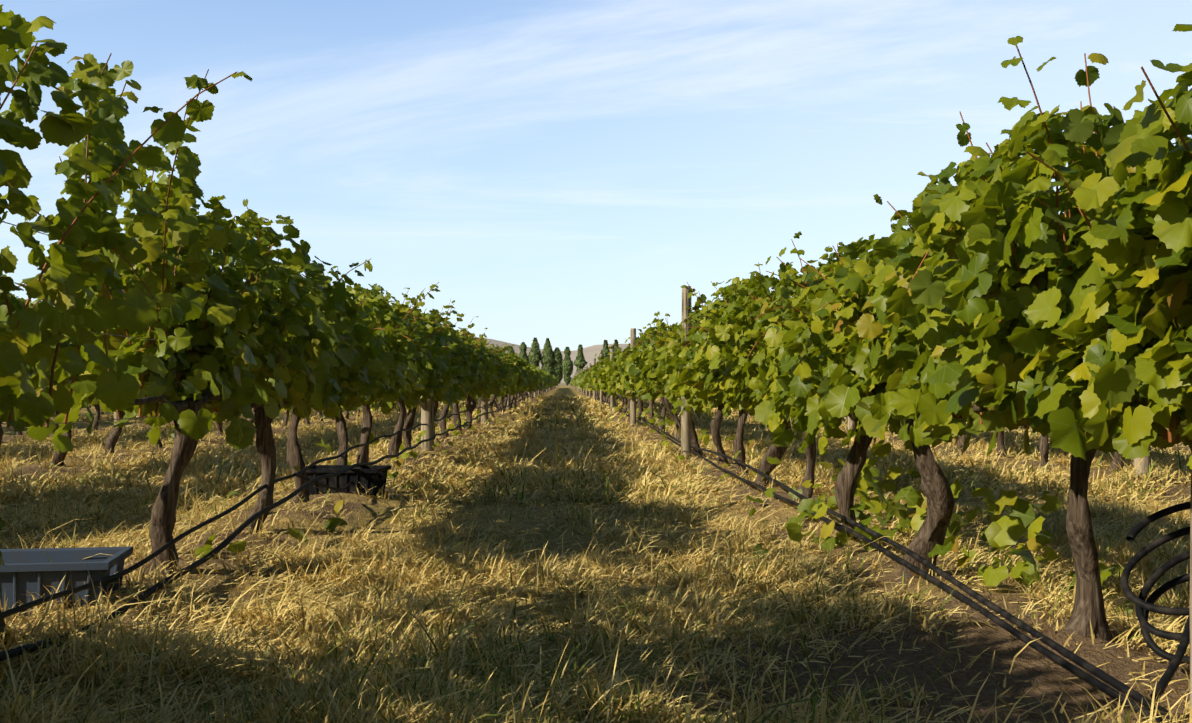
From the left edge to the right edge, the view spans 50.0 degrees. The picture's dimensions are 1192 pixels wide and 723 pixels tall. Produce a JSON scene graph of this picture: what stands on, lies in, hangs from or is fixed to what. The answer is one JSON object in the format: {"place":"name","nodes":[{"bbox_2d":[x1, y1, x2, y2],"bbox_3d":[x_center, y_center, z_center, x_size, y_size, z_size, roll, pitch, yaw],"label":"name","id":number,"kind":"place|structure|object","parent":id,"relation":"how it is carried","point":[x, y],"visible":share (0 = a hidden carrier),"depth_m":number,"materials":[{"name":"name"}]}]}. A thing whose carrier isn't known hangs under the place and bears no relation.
{"place":"outdoors","nodes":[
{"label":"outdoors","id":0,"kind":"place"},
{"bbox_2d":[474,337,627,382],"bbox_3d":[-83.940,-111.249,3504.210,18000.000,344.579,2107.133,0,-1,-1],"label":"hills","id":1,"kind":"structure","parent":0,"point":[589,352],"depth_m":3648.43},
{"bbox_2d":[0,220,1162,435],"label":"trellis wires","id":2,"kind":"object","parent":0,"point":[130,336],"depth_m":5.19,"materials":[{"name":"grey metal"}]},
{"bbox_2d":[0,383,1190,722],"bbox_3d":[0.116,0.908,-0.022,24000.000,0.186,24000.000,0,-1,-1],"label":"ground","id":3,"kind":"structure","parent":0,"point":[1028,669],"depth_m":5.53,"materials":[{"name":"beige plant"}]},
{"bbox_2d":[0,388,103,423],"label":"vine row","id":4,"kind":"object","parent":3,"relation":"on","point":[56,413],"depth_m":32.96,"materials":[{"name":"plant"}]},
{"bbox_2d":[0,546,132,620],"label":"harvest crate","id":5,"kind":"object","parent":3,"relation":"on","point":[24,571],"visible":0.69,"depth_m":5.00,"materials":[{"name":"plastic"}]},
{"bbox_2d":[16,341,281,434],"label":"vine row","id":6,"kind":"object","parent":3,"relation":"on","point":[97,417],"depth_m":24.24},
{"bbox_2d":[0,291,441,466],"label":"vine row","id":7,"kind":"object","parent":3,"relation":"on","point":[16,304],"depth_m":13.45,"materials":[{"name":"green plant"}]},
{"bbox_2d":[0,4,558,644],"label":"vine row","id":8,"kind":"object","parent":3,"relation":"on","point":[336,348],"depth_m":5.87,"materials":[{"name":"green plant"}]},
{"bbox_2d":[0,42,512,428],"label":"vine shoots","id":9,"kind":"object","parent":8,"relation":"attached to","point":[103,290],"visible":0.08,"depth_m":5.68,"materials":[{"name":"green plant"}]},
{"bbox_2d":[305,465,391,496],"bbox_3d":[-2.010,0.968,10.181,0.667,0.254,0.468,0,-1,5],"label":"harvest crate","id":10,"kind":"object","parent":3,"relation":"on","point":[371,476],"visible":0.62,"depth_m":9.98,"materials":[{"name":"plastic"}]},
{"bbox_2d":[497,338,620,385],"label":"trees","id":11,"kind":"object","parent":3,"relation":"on","point":[556,365],"materials":[{"name":"green plant"}]},
{"bbox_2d":[0,394,1190,722],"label":"drip hoses","id":12,"kind":"object","parent":3,"relation":"on","point":[1144,606],"visible":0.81,"depth_m":4.21,"materials":[{"name":"black rubber"}]},
{"bbox_2d":[0,392,1191,722],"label":"grass tufts","id":13,"kind":"object","parent":3,"relation":"on","point":[370,660],"visible":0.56,"depth_m":5.61,"materials":[{"name":"yellow plant"}]},
{"bbox_2d":[149,398,1132,615],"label":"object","id":14,"kind":"object","parent":3,"relation":"on","point":[1004,532],"visible":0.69,"depth_m":6.68,"materials":[{"name":"green plant"}]},
{"bbox_2d":[114,286,1191,714],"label":"trellis posts","id":15,"kind":"object","parent":3,"relation":"on","point":[686,424],"visible":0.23,"depth_m":16.45,"materials":[{"name":"wood"}]},
{"bbox_2d":[570,24,1191,642],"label":"vine row","id":16,"kind":"object","parent":3,"relation":"on","point":[1072,374],"depth_m":4.17,"materials":[{"name":"green plant"}]},
{"bbox_2d":[613,45,1191,441],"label":"vine shoots","id":17,"kind":"object","parent":16,"relation":"attached to","point":[1167,435],"visible":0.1,"depth_m":4.20,"materials":[{"name":"green plant"}]},
{"bbox_2d":[732,399,1123,475],"bbox_3d":[4.583,0.916,25.936,0.449,1.032,68.026,0,-1,-1],"label":"vine row","id":18,"kind":"object","parent":3,"relation":"on","point":[1044,447],"visible":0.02,"depth_m":13.80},
{"bbox_2d":[0,0,1191,350],"label":"sky","id":19,"kind":"structure","parent":0,"point":[560,170],"materials":[{"name":"blue"}]}
]}

